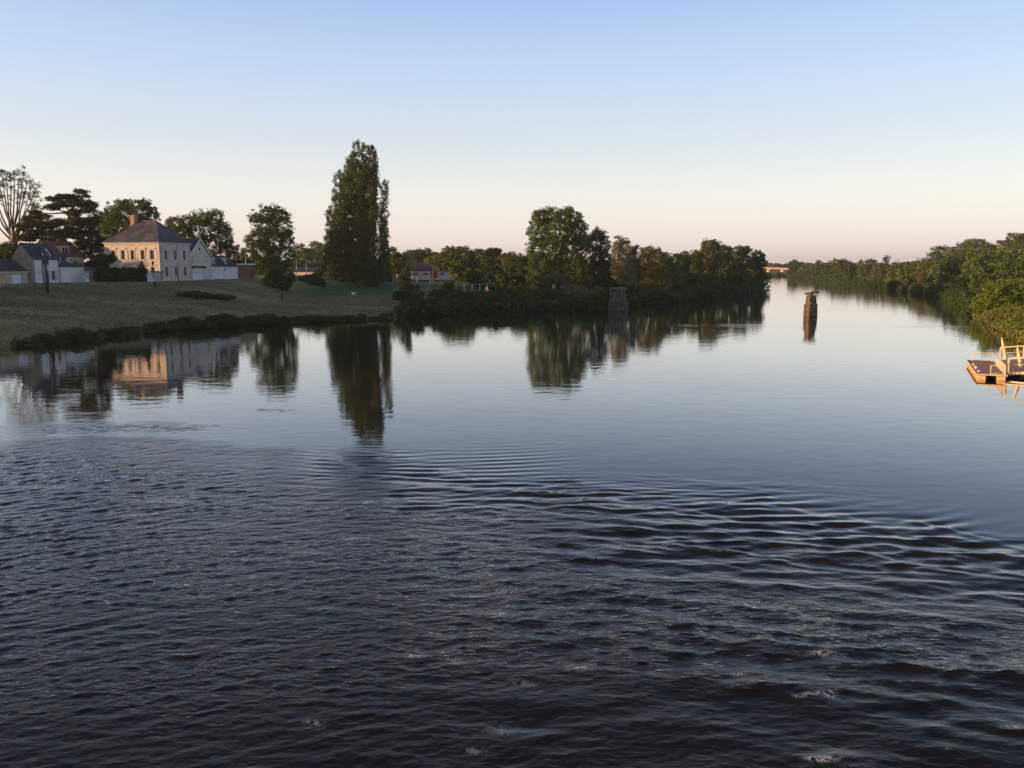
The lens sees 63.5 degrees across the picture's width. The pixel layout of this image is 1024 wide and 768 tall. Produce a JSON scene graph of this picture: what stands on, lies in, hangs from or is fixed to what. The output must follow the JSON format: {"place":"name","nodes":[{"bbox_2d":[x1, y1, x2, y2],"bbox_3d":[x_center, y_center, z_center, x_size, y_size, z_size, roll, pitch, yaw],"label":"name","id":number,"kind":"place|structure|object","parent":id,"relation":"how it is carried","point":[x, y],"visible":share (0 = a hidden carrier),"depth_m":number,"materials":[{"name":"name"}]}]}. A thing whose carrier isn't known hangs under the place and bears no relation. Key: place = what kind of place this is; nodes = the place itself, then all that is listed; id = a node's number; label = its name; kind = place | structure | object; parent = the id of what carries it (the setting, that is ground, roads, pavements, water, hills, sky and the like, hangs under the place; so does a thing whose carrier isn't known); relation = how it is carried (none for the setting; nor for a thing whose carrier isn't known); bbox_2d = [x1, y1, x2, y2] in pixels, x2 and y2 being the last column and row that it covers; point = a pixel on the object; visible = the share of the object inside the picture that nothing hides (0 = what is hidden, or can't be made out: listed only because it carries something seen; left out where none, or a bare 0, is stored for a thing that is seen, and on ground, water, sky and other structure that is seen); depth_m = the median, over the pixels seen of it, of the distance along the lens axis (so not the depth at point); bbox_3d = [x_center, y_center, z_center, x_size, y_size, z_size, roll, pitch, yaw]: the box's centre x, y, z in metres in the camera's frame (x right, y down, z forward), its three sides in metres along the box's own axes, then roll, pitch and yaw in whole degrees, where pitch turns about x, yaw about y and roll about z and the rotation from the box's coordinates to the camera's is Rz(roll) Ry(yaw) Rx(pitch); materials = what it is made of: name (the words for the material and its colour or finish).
{"place":"outdoors","nodes":[
{"label":"outdoors","id":0,"kind":"place"},
{"bbox_2d":[0,269,1018,346],"bbox_3d":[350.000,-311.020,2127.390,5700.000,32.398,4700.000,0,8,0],"label":"ground","id":1,"kind":"structure","parent":0,"point":[339,288],"depth_m":140.33,"materials":[{"name":"green plant"}]},
{"bbox_2d":[0,241,17,257],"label":"broadleaf tree","id":2,"kind":"object","parent":1,"relation":"on","point":[6,249],"visible":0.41,"depth_m":161.63,"materials":[{"name":"green plant"}]},
{"bbox_2d":[0,258,28,286],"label":"garage block","id":3,"kind":"structure","parent":1,"relation":"on","point":[12,271],"depth_m":136.57,"materials":[{"name":"paint"}]},
{"bbox_2d":[0,165,43,245],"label":"half bare tree","id":4,"kind":"object","parent":1,"relation":"on","point":[11,232],"visible":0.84,"depth_m":183.61,"materials":[{"name":"brown plant"}]},
{"bbox_2d":[10,243,59,282],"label":"white cottage","id":5,"kind":"structure","parent":1,"relation":"on","point":[26,256],"depth_m":140.73,"materials":[{"name":"paint"}]},
{"bbox_2d":[43,251,48,292],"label":"utility pole","id":6,"kind":"object","parent":1,"relation":"on","point":[46,274],"visible":0.79,"depth_m":133.15,"materials":[{"name":"wood"}]},
{"bbox_2d":[37,333,62,343],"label":"bank shrub","id":7,"kind":"object","parent":1,"relation":"on","point":[52,339],"visible":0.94,"depth_m":95.44,"materials":[{"name":"green plant"}]},
{"bbox_2d":[13,188,105,267],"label":"cedar tree","id":8,"kind":"object","parent":1,"relation":"on","point":[76,227],"visible":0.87,"depth_m":166.15,"materials":[{"name":"green plant"}]},
{"bbox_2d":[37,240,85,264],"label":"brown roofed house","id":9,"kind":"structure","parent":1,"relation":"on","point":[66,249],"depth_m":162.06,"materials":[{"name":"red tile"}]},
{"bbox_2d":[56,254,85,282],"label":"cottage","id":10,"kind":"structure","parent":1,"relation":"on","point":[71,269],"depth_m":149.10,"materials":[{"name":"paint"}]},
{"bbox_2d":[63,268,71,281],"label":"door","id":11,"kind":"structure","parent":10,"relation":"in","point":[67,274],"depth_m":147.76,"materials":[{"name":"white paint"}]},
{"bbox_2d":[71,268,80,281],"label":"door","id":12,"kind":"structure","parent":10,"relation":"in","point":[76,274],"depth_m":149.83,"materials":[{"name":"white paint"}]},
{"bbox_2d":[54,327,100,341],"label":"bank shrub","id":13,"kind":"object","parent":1,"relation":"on","point":[84,335],"visible":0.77,"depth_m":98.69,"materials":[{"name":"green plant"}]},
{"bbox_2d":[92,253,116,281],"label":"broadleaf tree","id":14,"kind":"object","parent":1,"relation":"on","point":[105,261],"visible":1,"depth_m":150.14,"materials":[{"name":"green plant"}]},
{"bbox_2d":[0,280,235,286],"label":"wall","id":15,"kind":"structure","parent":1,"relation":"on","point":[89,283],"depth_m":146.60,"materials":[{"name":"stone"}]},
{"bbox_2d":[96,326,142,336],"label":"bank shrub","id":16,"kind":"object","parent":1,"relation":"on","point":[118,332],"visible":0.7,"depth_m":105.36,"materials":[{"name":"green plant"}]},
{"bbox_2d":[94,267,148,281],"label":"clipped hedge","id":17,"kind":"object","parent":1,"relation":"on","point":[120,276],"visible":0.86,"depth_m":154.64,"materials":[{"name":"green plant"}]},
{"bbox_2d":[96,197,160,248],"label":"broadleaf tree","id":18,"kind":"object","parent":1,"relation":"on","point":[112,218],"visible":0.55,"depth_m":198.69,"materials":[{"name":"green plant"}]},
{"bbox_2d":[101,213,192,280],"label":"mansion","id":19,"kind":"structure","parent":1,"relation":"on","point":[136,242],"depth_m":161.41,"materials":[{"name":"paint"}]},
{"bbox_2d":[143,320,179,330],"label":"bank shrub","id":20,"kind":"object","parent":1,"relation":"on","point":[164,326],"visible":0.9,"depth_m":113.70,"materials":[{"name":"green plant"}]},
{"bbox_2d":[167,316,208,328],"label":"bank shrub","id":21,"kind":"object","parent":1,"relation":"on","point":[184,321],"visible":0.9,"depth_m":117.99,"materials":[{"name":"green plant"}]},
{"bbox_2d":[175,290,212,297],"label":"bank shrub","id":22,"kind":"object","parent":1,"relation":"on","point":[196,294],"visible":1,"depth_m":143.62,"materials":[{"name":"green plant"}]},
{"bbox_2d":[186,239,212,279],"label":"gabled annex","id":23,"kind":"object","parent":1,"relation":"on","point":[201,261],"visible":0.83,"depth_m":172.67,"materials":[{"name":"paint"}]},
{"bbox_2d":[164,208,239,260],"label":"broadleaf tree","id":24,"kind":"object","parent":1,"relation":"on","point":[197,222],"visible":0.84,"depth_m":210.64,"materials":[{"name":"green plant"}]},
{"bbox_2d":[10,312,421,345],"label":"waterside weeds","id":25,"kind":"object","parent":1,"relation":"on","point":[35,339],"visible":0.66,"depth_m":109.70,"materials":[{"name":"green plant"}]},
{"bbox_2d":[208,294,235,299],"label":"bank shrub","id":26,"kind":"object","parent":1,"relation":"on","point":[222,296],"visible":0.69,"depth_m":146.37,"materials":[{"name":"green plant"}]},
{"bbox_2d":[211,255,237,279],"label":"annex","id":27,"kind":"object","parent":1,"relation":"on","point":[223,267],"visible":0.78,"depth_m":181.74,"materials":[{"name":"paint"}]},
{"bbox_2d":[203,312,245,326],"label":"bank shrub","id":28,"kind":"object","parent":1,"relation":"on","point":[229,319],"visible":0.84,"depth_m":121.95,"materials":[{"name":"green plant"}]},
{"bbox_2d":[222,250,258,274],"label":"broadleaf tree","id":29,"kind":"object","parent":1,"relation":"on","point":[236,261],"visible":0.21,"depth_m":221.09,"materials":[{"name":"green plant"}]},
{"bbox_2d":[236,264,255,278],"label":"brick shed","id":30,"kind":"structure","parent":1,"relation":"on","point":[246,271],"depth_m":190.66,"materials":[{"name":"brick"}]},
{"bbox_2d":[241,313,292,324],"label":"bank shrub","id":31,"kind":"object","parent":1,"relation":"on","point":[264,318],"visible":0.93,"depth_m":126.26,"materials":[{"name":"green plant"}]},
{"bbox_2d":[239,202,297,277],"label":"broadleaf tree","id":32,"kind":"object","parent":1,"relation":"on","point":[267,234],"visible":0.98,"depth_m":201.02,"materials":[{"name":"green plant"}]},
{"bbox_2d":[261,265,295,290],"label":"elder shrub","id":33,"kind":"object","parent":1,"relation":"on","point":[276,277],"visible":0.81,"depth_m":169.88,"materials":[{"name":"green plant"}]},
{"bbox_2d":[291,243,316,264],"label":"broadleaf tree","id":34,"kind":"object","parent":1,"relation":"on","point":[301,251],"visible":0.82,"depth_m":324.75,"materials":[{"name":"green plant"}]},
{"bbox_2d":[292,267,321,274],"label":"slate house","id":35,"kind":"structure","parent":1,"relation":"on","point":[302,270],"depth_m":259.92,"materials":[{"name":"white paint"}]},
{"bbox_2d":[298,271,325,286],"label":"shrub","id":36,"kind":"object","parent":1,"relation":"on","point":[317,278],"visible":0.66,"depth_m":190.07,"materials":[{"name":"green plant"}]},
{"bbox_2d":[303,241,324,261],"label":"broadleaf tree","id":37,"kind":"object","parent":1,"relation":"on","point":[318,249],"visible":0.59,"depth_m":338.68,"materials":[{"name":"green plant"}]},
{"bbox_2d":[292,314,345,321],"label":"bank shrub","id":38,"kind":"object","parent":1,"relation":"on","point":[319,318],"visible":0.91,"depth_m":131.46,"materials":[{"name":"green plant"}]},
{"bbox_2d":[321,139,390,286],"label":"lombardy poplar","id":39,"kind":"object","parent":1,"relation":"on","point":[344,251],"visible":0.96,"depth_m":211.06,"materials":[{"name":"green plant"}]},
{"bbox_2d":[241,253,538,273],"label":"park wood","id":40,"kind":"object","parent":1,"relation":"on","point":[309,264],"visible":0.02,"depth_m":299.49,"materials":[{"name":"green plant"}]},
{"bbox_2d":[384,246,408,276],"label":"broadleaf tree","id":41,"kind":"object","parent":1,"relation":"on","point":[396,264],"visible":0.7,"depth_m":260.77,"materials":[{"name":"green plant"}]},
{"bbox_2d":[392,263,419,299],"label":"broadleaf tree","id":42,"kind":"object","parent":1,"relation":"on","point":[402,291],"visible":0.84,"depth_m":170.09,"materials":[{"name":"green plant"}]},
{"bbox_2d":[401,247,426,264],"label":"broadleaf tree","id":43,"kind":"object","parent":1,"relation":"on","point":[416,255],"visible":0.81,"depth_m":373.88,"materials":[{"name":"green plant"}]},
{"bbox_2d":[397,289,433,306],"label":"shrub","id":44,"kind":"object","parent":1,"relation":"on","point":[416,295],"visible":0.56,"depth_m":156.84,"materials":[{"name":"green plant"}]},
{"bbox_2d":[405,263,464,279],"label":"village hall","id":45,"kind":"structure","parent":1,"relation":"on","point":[421,271],"depth_m":266.42,"materials":[{"name":"paint"}]},
{"bbox_2d":[424,288,456,303],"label":"shrub","id":46,"kind":"object","parent":1,"relation":"on","point":[441,293],"visible":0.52,"depth_m":162.77,"materials":[{"name":"green plant"}]},
{"bbox_2d":[439,281,461,300],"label":"shrub","id":47,"kind":"object","parent":1,"relation":"on","point":[446,285],"visible":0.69,"depth_m":170.15,"materials":[{"name":"green plant"}]},
{"bbox_2d":[83,259,825,271],"bbox_3d":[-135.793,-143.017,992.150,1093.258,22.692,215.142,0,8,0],"label":"horizon wood","id":48,"kind":"object","parent":1,"relation":"on","point":[771,264],"depth_m":920.88,"materials":[{"name":"green plant"}]},
{"bbox_2d":[430,245,481,283],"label":"broadleaf tree","id":49,"kind":"object","parent":1,"relation":"on","point":[451,257],"visible":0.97,"depth_m":245.27,"materials":[{"name":"green plant"}]},
{"bbox_2d":[456,286,497,301],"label":"shrub","id":50,"kind":"object","parent":1,"relation":"on","point":[467,294],"visible":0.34,"depth_m":167.99,"materials":[{"name":"green plant"}]},
{"bbox_2d":[475,264,504,273],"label":"broadleaf tree","id":51,"kind":"object","parent":1,"relation":"on","point":[492,268],"visible":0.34,"depth_m":258.53,"materials":[{"name":"green plant"}]},
{"bbox_2d":[480,247,504,266],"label":"broadleaf tree","id":52,"kind":"object","parent":1,"relation":"on","point":[491,255],"visible":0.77,"depth_m":294.37,"materials":[{"name":"green plant"}]},
{"bbox_2d":[497,251,515,271],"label":"broadleaf tree","id":53,"kind":"object","parent":1,"relation":"on","point":[506,261],"visible":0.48,"depth_m":285.56,"materials":[{"name":"green plant"}]},
{"bbox_2d":[503,253,533,272],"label":"broadleaf tree","id":54,"kind":"object","parent":1,"relation":"on","point":[519,264],"visible":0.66,"depth_m":241.49,"materials":[{"name":"green plant"}]},
{"bbox_2d":[524,205,593,291],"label":"broadleaf tree","id":55,"kind":"object","parent":1,"relation":"on","point":[554,260],"visible":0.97,"depth_m":207.75,"materials":[{"name":"green plant"}]},
{"bbox_2d":[559,281,591,299],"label":"shrub","id":56,"kind":"object","parent":1,"relation":"on","point":[577,290],"visible":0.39,"depth_m":184.27,"materials":[{"name":"green plant"}]},
{"bbox_2d":[393,278,765,315],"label":"waterside scrub","id":57,"kind":"object","parent":1,"relation":"on","point":[653,295],"visible":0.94,"depth_m":170.91,"materials":[{"name":"green plant"}]},
{"bbox_2d":[583,225,616,289],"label":"broadleaf tree","id":58,"kind":"object","parent":1,"relation":"on","point":[599,264],"visible":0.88,"depth_m":214.25,"materials":[{"name":"green plant"}]},
{"bbox_2d":[466,269,771,290],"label":"shore undergrowth","id":59,"kind":"object","parent":1,"relation":"on","point":[503,279],"visible":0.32,"depth_m":215.51,"materials":[{"name":"green plant"}]},
{"bbox_2d":[609,235,637,287],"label":"broadleaf tree","id":60,"kind":"object","parent":1,"relation":"on","point":[623,269],"visible":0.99,"depth_m":203.01,"materials":[{"name":"green plant"}]},
{"bbox_2d":[621,282,644,296],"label":"shrub","id":61,"kind":"object","parent":1,"relation":"on","point":[633,289],"visible":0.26,"depth_m":202.31,"materials":[{"name":"green plant"}]},
{"bbox_2d":[624,244,644,292],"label":"broadleaf tree","id":62,"kind":"object","parent":1,"relation":"on","point":[634,253],"visible":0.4,"depth_m":218.78,"materials":[{"name":"green plant"}]},
{"bbox_2d":[634,244,672,290],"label":"broadleaf tree","id":63,"kind":"object","parent":1,"relation":"on","point":[653,268],"visible":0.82,"depth_m":210.75,"materials":[{"name":"green plant"}]},
{"bbox_2d":[661,252,687,288],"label":"broadleaf tree","id":64,"kind":"object","parent":1,"relation":"on","point":[672,274],"visible":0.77,"depth_m":232.81,"materials":[{"name":"green plant"}]},
{"bbox_2d":[673,252,698,285],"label":"broadleaf tree","id":65,"kind":"object","parent":1,"relation":"on","point":[685,264],"visible":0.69,"depth_m":246.77,"materials":[{"name":"green plant"}]},
{"bbox_2d":[689,249,705,285],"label":"broadleaf tree","id":66,"kind":"object","parent":1,"relation":"on","point":[698,264],"visible":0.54,"depth_m":258.28,"materials":[{"name":"green plant"}]},
{"bbox_2d":[697,238,725,284],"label":"broadleaf tree","id":67,"kind":"object","parent":1,"relation":"on","point":[710,250],"visible":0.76,"depth_m":263.43,"materials":[{"name":"green plant"}]},
{"bbox_2d":[716,243,737,285],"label":"broadleaf tree","id":68,"kind":"object","parent":1,"relation":"on","point":[727,256],"visible":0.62,"depth_m":280.63,"materials":[{"name":"green plant"}]},
{"bbox_2d":[730,245,755,285],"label":"broadleaf tree","id":69,"kind":"object","parent":1,"relation":"on","point":[742,256],"visible":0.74,"depth_m":286.94,"materials":[{"name":"green plant"}]},
{"bbox_2d":[747,250,767,287],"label":"broadleaf tree","id":70,"kind":"object","parent":1,"relation":"on","point":[757,272],"visible":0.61,"depth_m":293.53,"materials":[{"name":"green plant"}]},
{"bbox_2d":[786,259,805,273],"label":"broadleaf tree","id":71,"kind":"object","parent":1,"relation":"on","point":[790,267],"visible":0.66,"depth_m":681.45,"materials":[{"name":"green plant"}]},
{"bbox_2d":[769,271,851,282],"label":"distant bank scrub","id":72,"kind":"object","parent":1,"relation":"on","point":[832,276],"visible":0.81,"depth_m":556.04,"materials":[{"name":"green plant"}]},
{"bbox_2d":[808,260,827,274],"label":"broadleaf tree","id":73,"kind":"object","parent":1,"relation":"on","point":[817,267],"visible":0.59,"depth_m":581.61,"materials":[{"name":"green plant"}]},
{"bbox_2d":[828,257,848,275],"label":"broadleaf tree","id":74,"kind":"object","parent":1,"relation":"on","point":[838,267],"visible":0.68,"depth_m":522.08,"materials":[{"name":"green plant"}]},
{"bbox_2d":[841,260,857,277],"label":"broadleaf tree","id":75,"kind":"object","parent":1,"relation":"on","point":[850,268],"visible":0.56,"depth_m":474.08,"materials":[{"name":"green plant"}]},
{"bbox_2d":[854,260,868,277],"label":"broadleaf tree","id":76,"kind":"object","parent":1,"relation":"on","point":[860,264],"visible":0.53,"depth_m":464.47,"materials":[{"name":"green plant"}]},
{"bbox_2d":[863,258,878,277],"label":"broadleaf tree","id":77,"kind":"object","parent":1,"relation":"on","point":[870,262],"visible":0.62,"depth_m":445.36,"materials":[{"name":"green plant"}]},
{"bbox_2d":[868,262,892,279],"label":"broadleaf tree","id":78,"kind":"object","parent":1,"relation":"on","point":[878,270],"visible":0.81,"depth_m":396.58,"materials":[{"name":"green plant"}]},
{"bbox_2d":[884,259,905,280],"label":"broadleaf tree","id":79,"kind":"object","parent":1,"relation":"on","point":[891,271],"visible":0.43,"depth_m":365.69,"materials":[{"name":"green plant"}]},
{"bbox_2d":[843,276,987,313],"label":"opposite bank scrub","id":80,"kind":"object","parent":1,"relation":"on","point":[961,297],"visible":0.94,"depth_m":244.09,"materials":[{"name":"green plant"}]},
{"bbox_2d":[912,257,935,281],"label":"broadleaf tree","id":81,"kind":"object","parent":1,"relation":"on","point":[931,261],"visible":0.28,"depth_m":315.92,"materials":[{"name":"green plant"}]},
{"bbox_2d":[925,263,948,284],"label":"broadleaf tree","id":82,"kind":"object","parent":1,"relation":"on","point":[931,276],"visible":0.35,"depth_m":296.89,"materials":[{"name":"green plant"}]},
{"bbox_2d":[926,245,948,262],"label":"broadleaf tree","id":83,"kind":"object","parent":1,"relation":"on","point":[934,254],"visible":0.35,"depth_m":404.43,"materials":[{"name":"green plant"}]},
{"bbox_2d":[942,246,962,256],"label":"broadleaf tree","id":84,"kind":"object","parent":1,"relation":"on","point":[950,250],"visible":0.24,"depth_m":384.75,"materials":[{"name":"green plant"}]},
{"bbox_2d":[946,255,967,278],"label":"broadleaf tree","id":85,"kind":"object","parent":1,"relation":"on","point":[953,266],"visible":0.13,"depth_m":262.53,"materials":[{"name":"green plant"}]},
{"bbox_2d":[895,245,1023,285],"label":"hillside wood","id":86,"kind":"object","parent":1,"relation":"on","point":[980,257],"visible":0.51,"depth_m":259.80,"materials":[{"name":"green plant"}]},
{"bbox_2d":[949,274,979,289],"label":"broadleaf tree","id":87,"kind":"object","parent":1,"relation":"on","point":[962,280],"visible":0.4,"depth_m":228.78,"materials":[{"name":"green plant"}]},
{"bbox_2d":[960,237,986,252],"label":"broadleaf tree","id":88,"kind":"object","parent":1,"relation":"on","point":[975,245],"visible":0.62,"depth_m":442.44,"materials":[{"name":"green plant"}]},
{"bbox_2d":[966,256,1015,293],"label":"broadleaf tree","id":89,"kind":"object","parent":1,"relation":"on","point":[984,275],"visible":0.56,"depth_m":197.56,"materials":[{"name":"green plant"}]},
{"bbox_2d":[968,277,1023,315],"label":"shrub","id":90,"kind":"object","parent":1,"relation":"on","point":[1002,296],"visible":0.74,"depth_m":140.44,"materials":[{"name":"green plant"}]},
{"bbox_2d":[972,303,1023,343],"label":"sunny bank scrub","id":91,"kind":"object","parent":1,"relation":"on","point":[1015,330],"visible":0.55,"depth_m":119.52,"materials":[{"name":"green plant"}]},
{"bbox_2d":[995,257,1023,289],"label":"broadleaf tree","id":92,"kind":"object","parent":1,"relation":"on","point":[1014,271],"visible":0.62,"depth_m":182.71,"materials":[{"name":"green plant"}]},
{"bbox_2d":[999,312,1023,332],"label":"shrub","id":93,"kind":"object","parent":1,"relation":"on","point":[1017,317],"visible":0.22,"depth_m":107.11,"materials":[{"name":"green plant"}]},
{"bbox_2d":[1011,232,1023,249],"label":"broadleaf tree","id":94,"kind":"object","parent":1,"relation":"on","point":[1018,237],"visible":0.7,"depth_m":324.89,"materials":[{"name":"green plant"}]},
{"bbox_2d":[0,276,1023,767],"bbox_3d":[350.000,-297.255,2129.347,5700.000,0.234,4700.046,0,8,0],"label":"river water","id":95,"kind":"structure","parent":0,"point":[772,526],"depth_m":27.20,"materials":[{"name":"blue liquid"}]},
{"bbox_2d":[608,287,627,311],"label":"bridge pier","id":96,"kind":"structure","parent":95,"relation":"in","point":[618,302],"depth_m":161.91,"materials":[{"name":"stone"}]},
{"bbox_2d":[803,290,818,316],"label":"bridge pier","id":97,"kind":"structure","parent":95,"relation":"in","point":[810,307],"depth_m":143.89,"materials":[{"name":"brown stone"}]},
{"bbox_2d":[967,352,1007,380],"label":"floating pontoon","id":98,"kind":"object","parent":95,"relation":"on","point":[981,369],"visible":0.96,"depth_m":68.58,"materials":[{"name":"beige paint"}]},
{"bbox_2d":[999,345,1023,374],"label":"gangway","id":99,"kind":"object","parent":98,"relation":"on","point":[1012,367],"visible":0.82,"depth_m":68.94,"materials":[{"name":"beige paint"}]},
{"bbox_2d":[0,0,1023,265],"label":"sky","id":100,"kind":"structure","parent":0,"point":[809,131],"materials":[{"name":"blue"}]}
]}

